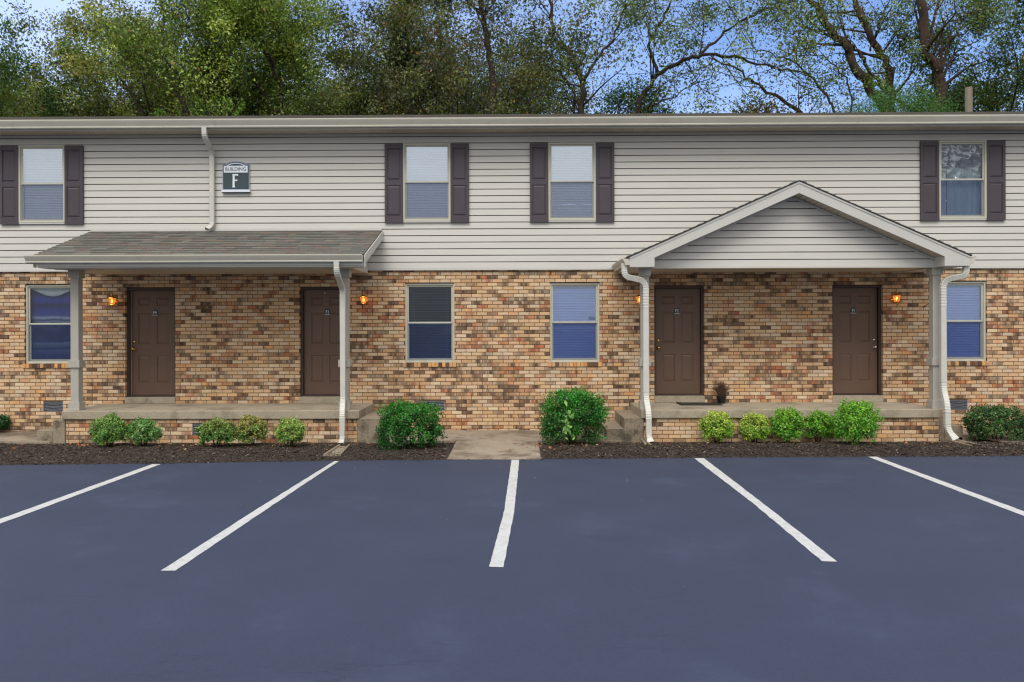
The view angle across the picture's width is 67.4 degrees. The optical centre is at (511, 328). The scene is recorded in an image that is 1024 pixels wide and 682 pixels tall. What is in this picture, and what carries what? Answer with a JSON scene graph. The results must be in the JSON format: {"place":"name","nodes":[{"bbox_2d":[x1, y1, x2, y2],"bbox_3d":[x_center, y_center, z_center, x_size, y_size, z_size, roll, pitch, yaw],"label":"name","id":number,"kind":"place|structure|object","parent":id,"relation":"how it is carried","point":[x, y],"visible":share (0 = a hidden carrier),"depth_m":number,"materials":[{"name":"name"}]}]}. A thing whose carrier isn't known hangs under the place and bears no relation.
{"place":"outdoors","nodes":[
{"label":"outdoors","id":0,"kind":"place"},
{"bbox_2d":[0,431,50,443],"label":"walkway","id":1,"kind":"structure","parent":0,"point":[20,437],"depth_m":14.11,"materials":[{"name":"concrete"}]},
{"bbox_2d":[0,414,12,429],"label":"bush","id":2,"kind":"object","parent":1,"relation":"on","point":[4,419],"visible":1,"depth_m":14.87,"materials":[{"name":"green plant"}]},
{"bbox_2d":[446,440,541,459],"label":"walkway","id":3,"kind":"structure","parent":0,"point":[480,450],"depth_m":12.58,"materials":[{"name":"concrete"}]},
{"bbox_2d":[390,430,620,445],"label":"walkway","id":4,"kind":"structure","parent":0,"point":[453,436],"depth_m":14.07,"materials":[{"name":"concrete"}]},
{"bbox_2d":[0,441,1023,465],"bbox_3d":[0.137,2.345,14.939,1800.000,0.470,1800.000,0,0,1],"label":"ground","id":5,"kind":"structure","parent":0,"point":[452,447],"depth_m":12.41,"materials":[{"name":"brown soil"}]},
{"bbox_2d":[0,9,86,116],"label":"leafy tree","id":6,"kind":"object","parent":5,"relation":"on","point":[4,67],"visible":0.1,"depth_m":25.61,"materials":[{"name":"green plant"}]},
{"bbox_2d":[0,39,127,116],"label":"leafy tree","id":7,"kind":"object","parent":5,"relation":"on","point":[35,87],"visible":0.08,"depth_m":29.08,"materials":[{"name":"green plant"}]},
{"bbox_2d":[30,40,169,115],"bbox_3d":[-18.284,-6.072,38.266,12.766,16.474,12.373,0,0,1],"label":"background tree","id":8,"kind":"object","parent":5,"relation":"on","point":[118,90],"depth_m":35.91,"materials":[{"name":"green plant"}]},
{"bbox_2d":[0,73,208,190],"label":"leafy tree","id":9,"kind":"object","parent":5,"relation":"on","point":[93,108],"visible":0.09,"depth_m":26.48,"materials":[{"name":"green plant"}]},
{"bbox_2d":[87,410,131,446],"bbox_3d":[-6.807,1.713,13.047,0.727,0.662,0.680,0,0,-27],"label":"shrub","id":10,"kind":"object","parent":5,"relation":"on","point":[111,427],"visible":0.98,"depth_m":12.88,"materials":[{"name":"green plant"}]},
{"bbox_2d":[125,416,163,445],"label":"shrub","id":11,"kind":"object","parent":5,"relation":"on","point":[144,430],"visible":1,"depth_m":12.99,"materials":[{"name":"green plant"}]},
{"bbox_2d":[0,0,308,115],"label":"leafy tree","id":12,"kind":"object","parent":5,"relation":"on","point":[80,28],"visible":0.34,"depth_m":26.62,"materials":[{"name":"green plant"}]},
{"bbox_2d":[149,107,165,115],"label":"sapling","id":13,"kind":"object","parent":5,"relation":"on","point":[159,113],"visible":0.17,"depth_m":25.11,"materials":[{"name":"green plant"}]},
{"bbox_2d":[27,0,381,115],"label":"leafy tree","id":14,"kind":"object","parent":5,"relation":"on","point":[234,21],"visible":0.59,"depth_m":26.26,"materials":[{"name":"green plant"}]},
{"bbox_2d":[92,67,335,114],"bbox_3d":[-14.094,-6.053,39.247,13.032,16.411,14.838,0,0,-34],"label":"background tree","id":15,"kind":"object","parent":5,"relation":"on","point":[244,94],"depth_m":35.80,"materials":[{"name":"green plant"}]},
{"bbox_2d":[194,417,236,446],"bbox_3d":[-4.953,1.754,12.879,0.719,0.541,0.628,0,0,1],"label":"shrub","id":16,"kind":"object","parent":5,"relation":"on","point":[214,429],"visible":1,"depth_m":12.78,"materials":[{"name":"green plant"}]},
{"bbox_2d":[186,92,245,115],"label":"sapling","id":17,"kind":"object","parent":5,"relation":"on","point":[238,108],"visible":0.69,"depth_m":25.02,"materials":[{"name":"green plant"}]},
{"bbox_2d":[57,0,442,115],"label":"leafy tree","id":18,"kind":"object","parent":5,"relation":"on","point":[299,102],"visible":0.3,"depth_m":25.21,"materials":[{"name":"green plant"}]},
{"bbox_2d":[233,412,269,445],"bbox_3d":[-4.457,1.733,13.100,0.663,0.604,0.521,0,0,1],"label":"shrub","id":19,"kind":"object","parent":5,"relation":"on","point":[245,430],"visible":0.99,"depth_m":13.00,"materials":[{"name":"green plant"}]},
{"bbox_2d":[157,50,404,113],"bbox_3d":[-13.528,-6.374,39.018,19.284,17.050,12.076,0,0,35],"label":"background tree","id":20,"kind":"object","parent":5,"relation":"on","point":[287,81],"visible":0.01,"depth_m":36.57,"materials":[{"name":"green plant"}]},
{"bbox_2d":[273,416,306,446],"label":"shrub","id":21,"kind":"object","parent":5,"relation":"on","point":[294,428],"visible":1,"depth_m":12.75,"materials":[{"name":"green plant"}]},
{"bbox_2d":[323,444,349,456],"bbox_3d":[-2.812,1.998,12.396,0.284,0.130,0.775,0,0,1],"label":"splash block","id":22,"kind":"object","parent":5,"relation":"on","point":[337,448],"depth_m":12.36,"materials":[{"name":"concrete"}]},
{"bbox_2d":[285,0,524,114],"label":"leafy tree","id":23,"kind":"object","parent":5,"relation":"on","point":[394,23],"visible":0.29,"depth_m":26.50,"materials":[{"name":"green plant"}]},
{"bbox_2d":[375,396,447,450],"bbox_3d":[-1.696,1.580,12.757,1.210,0.862,0.997,0,0,1],"label":"hedge shrub","id":24,"kind":"object","parent":5,"relation":"on","point":[404,412],"visible":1,"depth_m":12.53,"materials":[{"name":"green plant"}]},
{"bbox_2d":[328,27,503,114],"bbox_3d":[-6.031,-6.918,41.998,12.162,18.091,18.654,0,0,-33],"label":"background tree","id":25,"kind":"object","parent":5,"relation":"on","point":[391,50],"depth_m":37.92,"materials":[{"name":"green plant"}]},
{"bbox_2d":[318,0,623,114],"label":"leafy tree","id":26,"kind":"object","parent":5,"relation":"on","point":[521,88],"visible":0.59,"depth_m":24.62,"materials":[{"name":"green plant"}]},
{"bbox_2d":[415,97,563,204],"bbox_3d":[-0.997,-3.333,28.690,7.182,10.891,9.476,0,0,1],"label":"leafy tree","id":27,"kind":"object","parent":5,"relation":"on","point":[508,108],"depth_m":25.14,"materials":[{"name":"green plant"}]},
{"bbox_2d":[354,0,637,113],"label":"background tree","id":28,"kind":"object","parent":5,"relation":"on","point":[586,109],"visible":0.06,"depth_m":35.12,"materials":[{"name":"green plant"}]},
{"bbox_2d":[0,111,1023,443],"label":"apartment building","id":29,"kind":"structure","parent":5,"relation":"on","point":[500,271],"depth_m":14.91,"materials":[{"name":"brick"}]},
{"bbox_2d":[18,145,65,223],"bbox_3d":[-9.163,-2.799,15.014,0.914,1.538,0.112,0,0,0],"label":"window","id":30,"kind":"structure","parent":29,"relation":"in","point":[38,165],"depth_m":15.00,"materials":[{"name":"glass"}]},
{"bbox_2d":[22,285,70,367],"bbox_3d":[-9.044,-0.038,15.095,1.035,1.626,0.210,0,0,0],"label":"window","id":31,"kind":"structure","parent":29,"relation":"in","point":[48,336],"depth_m":15.18,"materials":[{"name":"glass"}]},
{"bbox_2d":[108,293,118,309],"bbox_3d":[-7.750,-0.515,14.902,0.156,0.327,0.208,0,0,1],"label":"wall lantern","id":32,"kind":"object","parent":29,"relation":"attached to","point":[112,300],"depth_m":14.86,"materials":[{"name":"orange glass"}]},
{"bbox_2d":[125,288,175,403],"bbox_3d":[-7.069,0.338,15.121,0.981,2.265,0.262,0,0,0],"label":"door","id":33,"kind":"structure","parent":29,"relation":"in","point":[151,358],"depth_m":15.15,"materials":[{"name":"paint"}]},
{"bbox_2d":[221,161,250,192],"bbox_3d":[-5.360,-2.940,14.925,0.555,0.614,0.060,0,0,1],"label":"building sign","id":34,"kind":"object","parent":29,"relation":"attached to","point":[236,176],"visible":1,"depth_m":14.92,"materials":[{"name":"grey metal"}]},
{"bbox_2d":[300,287,339,402],"bbox_3d":[-3.659,0.327,15.092,0.965,2.265,0.262,0,0,0],"label":"door","id":35,"kind":"structure","parent":29,"relation":"in","point":[320,306],"depth_m":15.12,"materials":[{"name":"paint"}]},
{"bbox_2d":[360,292,367,308],"bbox_3d":[-2.866,-0.538,14.860,0.156,0.327,0.208,0,0,1],"label":"wall lantern","id":36,"kind":"object","parent":29,"relation":"attached to","point":[363,299],"depth_m":14.80,"materials":[{"name":"orange glass"}]},
{"bbox_2d":[403,143,450,222],"bbox_3d":[-1.651,-2.821,14.949,0.927,1.538,0.112,0,0,0],"label":"window","id":37,"kind":"structure","parent":29,"relation":"in","point":[423,163],"depth_m":14.93,"materials":[{"name":"glass"}]},
{"bbox_2d":[403,283,455,366],"bbox_3d":[-1.603,-0.060,15.030,1.027,1.626,0.211,0,0,0],"label":"window","id":38,"kind":"structure","parent":29,"relation":"in","point":[409,362],"depth_m":15.01,"materials":[{"name":"plastic"}]},
{"bbox_2d":[548,142,595,221],"bbox_3d":[1.163,-2.830,14.924,0.924,1.538,0.112,0,0,0],"label":"window","id":39,"kind":"structure","parent":29,"relation":"in","point":[569,163],"depth_m":14.91,"materials":[{"name":"glass"}]},
{"bbox_2d":[548,283,601,366],"bbox_3d":[1.222,-0.069,14.989,1.028,1.626,0.177,0,0,0],"label":"window","id":40,"kind":"structure","parent":29,"relation":"in","point":[564,303],"depth_m":15.06,"materials":[{"name":"glass"}]},
{"bbox_2d":[636,292,639,308],"bbox_3d":[2.454,-0.536,14.813,0.156,0.327,0.208,0,0,1],"label":"wall lantern","id":41,"kind":"object","parent":29,"relation":"attached to","point":[638,298],"depth_m":14.76,"materials":[{"name":"orange glass"}]},
{"bbox_2d":[654,286,704,401],"bbox_3d":[3.253,0.307,15.031,0.974,2.265,0.262,0,0,0],"label":"door","id":42,"kind":"structure","parent":29,"relation":"in","point":[678,313],"depth_m":15.06,"materials":[{"name":"paint"}]},
{"bbox_2d":[676,402,721,405],"bbox_3d":[3.541,1.424,14.520,0.780,0.029,0.460,0,0,1],"label":"doormat","id":43,"kind":"object","parent":29,"relation":"on","point":[697,404],"visible":1,"depth_m":14.43,"materials":[{"name":"black rubber"}]},
{"bbox_2d":[712,382,729,403],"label":"potted plant","id":44,"kind":"object","parent":29,"relation":"on","point":[720,389],"visible":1,"depth_m":14.63,"materials":[{"name":"brown plant"}]},
{"bbox_2d":[832,285,882,401],"bbox_3d":[6.702,0.296,15.001,0.978,2.265,0.262,0,0,0],"label":"door","id":45,"kind":"structure","parent":29,"relation":"in","point":[856,309],"depth_m":15.03,"materials":[{"name":"paint"}]},
{"bbox_2d":[890,291,900,305],"bbox_3d":[7.386,-0.559,14.770,0.156,0.327,0.208,0,0,1],"label":"wall lantern","id":46,"kind":"object","parent":29,"relation":"attached to","point":[895,298],"depth_m":14.72,"materials":[{"name":"orange glass"}]},
{"bbox_2d":[939,140,986,219],"bbox_3d":[8.692,-2.852,14.891,0.920,1.538,0.178,0,0,0],"label":"window","id":47,"kind":"structure","parent":29,"relation":"in","point":[966,190],"depth_m":14.94,"materials":[{"name":"glass"}]},
{"bbox_2d":[946,282,988,365],"bbox_3d":[8.709,-0.091,14.923,1.023,1.626,0.177,0,0,0],"label":"window","id":48,"kind":"structure","parent":29,"relation":"in","point":[963,312],"depth_m":14.99,"materials":[{"name":"glass"}]},
{"bbox_2d":[965,87,972,111],"bbox_3d":[15.370,-3.011,25.807,0.278,10.150,0.278,0,0,1],"label":"vent pipe","id":49,"kind":"object","parent":29,"relation":"on","point":[968,97],"visible":0.21,"depth_m":25.71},
{"bbox_2d":[12,441,1023,454],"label":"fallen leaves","id":50,"kind":"object","parent":5,"relation":"on","point":[436,454],"visible":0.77,"depth_m":13.19,"materials":[{"name":"brown plant"}]},
{"bbox_2d":[426,0,702,204],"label":"forked tree","id":51,"kind":"object","parent":5,"relation":"on","point":[581,104],"visible":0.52,"depth_m":27.30,"materials":[{"name":"green plant"}]},
{"bbox_2d":[536,385,610,444],"bbox_3d":[1.048,1.490,13.228,1.297,1.053,1.100,0,0,1],"label":"hedge shrub","id":52,"kind":"object","parent":5,"relation":"on","point":[561,414],"visible":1,"depth_m":12.99,"materials":[{"name":"green plant"}]},
{"bbox_2d":[594,72,679,113],"bbox_3d":[4.377,-3.648,28.274,3.453,11.497,3.619,0,0,1],"label":"tree","id":53,"kind":"object","parent":5,"relation":"on","point":[617,108],"visible":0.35,"depth_m":28.12,"materials":[{"name":"green plant"}]},
{"bbox_2d":[641,438,651,444],"bbox_3d":[2.307,1.994,13.207,0.123,0.130,0.492,0,0,1],"label":"splash block","id":54,"kind":"object","parent":5,"relation":"on","point":[644,441],"depth_m":13.22,"materials":[{"name":"concrete"}]},
{"bbox_2d":[679,99,730,112],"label":"tree","id":55,"kind":"object","parent":5,"relation":"on","point":[705,107],"visible":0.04,"depth_m":26.74,"materials":[{"name":"green plant"}]},
{"bbox_2d":[697,409,737,442],"bbox_3d":[3.559,1.709,13.283,0.699,0.631,0.577,0,0,1],"label":"shrub","id":56,"kind":"object","parent":5,"relation":"on","point":[715,424],"visible":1,"depth_m":13.19,"materials":[{"name":"green plant"}]},
{"bbox_2d":[616,0,871,112],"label":"leaning tree","id":57,"kind":"object","parent":5,"relation":"on","point":[781,99],"visible":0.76,"depth_m":26.80,"materials":[{"name":"green plant"}]},
{"bbox_2d":[594,0,911,113],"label":"forked tree","id":58,"kind":"object","parent":5,"relation":"on","point":[651,36],"visible":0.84,"depth_m":26.89,"materials":[{"name":"green plant"}]},
{"bbox_2d":[738,411,771,442],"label":"shrub","id":59,"kind":"object","parent":5,"relation":"on","point":[759,423],"visible":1,"depth_m":13.27,"materials":[{"name":"green plant"}]},
{"bbox_2d":[732,91,798,112],"bbox_3d":[8.792,-3.062,27.157,3.632,10.304,3.121,0,0,1],"label":"tree","id":60,"kind":"object","parent":5,"relation":"on","point":[766,109],"visible":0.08,"depth_m":26.44,"materials":[{"name":"green plant"}]},
{"bbox_2d":[767,405,807,442],"bbox_3d":[4.748,1.662,13.281,0.674,0.705,0.604,0,0,1],"label":"shrub","id":61,"kind":"object","parent":5,"relation":"on","point":[785,423],"visible":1,"depth_m":13.14,"materials":[{"name":"green plant"}]},
{"bbox_2d":[801,408,834,441],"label":"shrub","id":62,"kind":"object","parent":5,"relation":"on","point":[823,430],"visible":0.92,"depth_m":13.43,"materials":[{"name":"green plant"}]},
{"bbox_2d":[827,398,884,444],"bbox_3d":[5.852,1.590,13.060,0.910,0.802,0.837,0,0,1],"label":"shrub","id":63,"kind":"object","parent":5,"relation":"on","point":[852,415],"visible":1,"depth_m":12.91,"materials":[{"name":"green plant"}]},
{"bbox_2d":[716,0,996,112],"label":"twin trunk tree","id":64,"kind":"object","parent":5,"relation":"on","point":[870,38],"visible":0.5,"depth_m":28.06,"materials":[{"name":"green plant"}]},
{"bbox_2d":[810,61,918,111],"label":"background tree","id":65,"kind":"object","parent":5,"relation":"on","point":[863,87],"visible":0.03,"depth_m":40.28,"materials":[{"name":"green plant"}]},
{"bbox_2d":[840,74,969,111],"bbox_3d":[12.726,-3.086,25.723,4.829,10.331,3.753,0,0,1],"label":"juniper tree","id":66,"kind":"object","parent":5,"relation":"on","point":[884,104],"visible":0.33,"depth_m":25.00,"materials":[{"name":"green plant"}]},
{"bbox_2d":[828,0,1023,111],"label":"broken tree","id":67,"kind":"object","parent":5,"relation":"on","point":[922,22],"visible":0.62,"depth_m":26.71,"materials":[{"name":"green plant"}]},
{"bbox_2d":[850,0,1023,111],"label":"leafy tree","id":68,"kind":"object","parent":5,"relation":"on","point":[991,98],"visible":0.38,"depth_m":26.80,"materials":[{"name":"green plant"}]},
{"bbox_2d":[940,437,981,445],"bbox_3d":[7.652,1.971,13.104,0.261,0.130,0.702,0,0,-13],"label":"splash block","id":69,"kind":"object","parent":5,"relation":"on","point":[957,441],"depth_m":13.17,"materials":[{"name":"concrete"}]},
{"bbox_2d":[958,401,1023,441],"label":"holly bush","id":70,"kind":"object","parent":5,"relation":"on","point":[996,416],"visible":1,"depth_m":13.35,"materials":[{"name":"green plant"}]},
{"bbox_2d":[0,456,1023,681],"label":"parking lot","id":71,"kind":"structure","parent":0,"point":[362,571],"depth_m":6.37,"materials":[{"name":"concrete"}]},
{"bbox_2d":[0,464,159,522],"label":"parking line","id":72,"kind":"object","parent":71,"relation":"on","point":[26,511],"visible":1,"depth_m":9.38,"materials":[{"name":"paint"}]},
{"bbox_2d":[161,461,337,570],"bbox_3d":[-2.799,2.034,9.101,0.126,0.001,5.312,0,0,2],"label":"parking line","id":73,"kind":"object","parent":71,"relation":"on","point":[190,555],"visible":1,"depth_m":7.84,"materials":[{"name":"paint"}]},
{"bbox_2d":[489,460,518,566],"bbox_3d":[-0.026,2.026,9.168,0.150,0.001,5.310,0,0,2],"label":"parking line","id":74,"kind":"object","parent":71,"relation":"on","point":[499,550],"visible":1,"depth_m":8.01,"materials":[{"name":"paint"}]},
{"bbox_2d":[57,462,1007,560],"bbox_3d":[0.083,2.024,8.876,17.978,0.007,5.737,0,0,1],"label":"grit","id":75,"kind":"object","parent":71,"relation":"on","point":[494,505],"visible":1,"depth_m":10.76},
{"bbox_2d":[695,458,836,561],"bbox_3d":[2.833,2.018,9.283,0.152,0.001,5.287,0,0,2],"label":"parking line","id":76,"kind":"object","parent":71,"relation":"on","point":[811,546],"visible":1,"depth_m":8.23,"materials":[{"name":"paint"}]},
{"bbox_2d":[870,457,1023,515],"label":"parking line","id":77,"kind":"object","parent":71,"relation":"on","point":[996,503],"visible":1,"depth_m":9.69,"materials":[{"name":"paint"}]},
{"bbox_2d":[0,0,1023,204],"label":"sky","id":78,"kind":"structure","parent":0,"point":[39,5],"materials":[{"name":"blue"}]},
{"bbox_2d":[959,429,1022,443],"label":"walkway","id":79,"kind":"structure","parent":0,"point":[990,438],"depth_m":13.77,"materials":[{"name":"concrete"}]}
]}

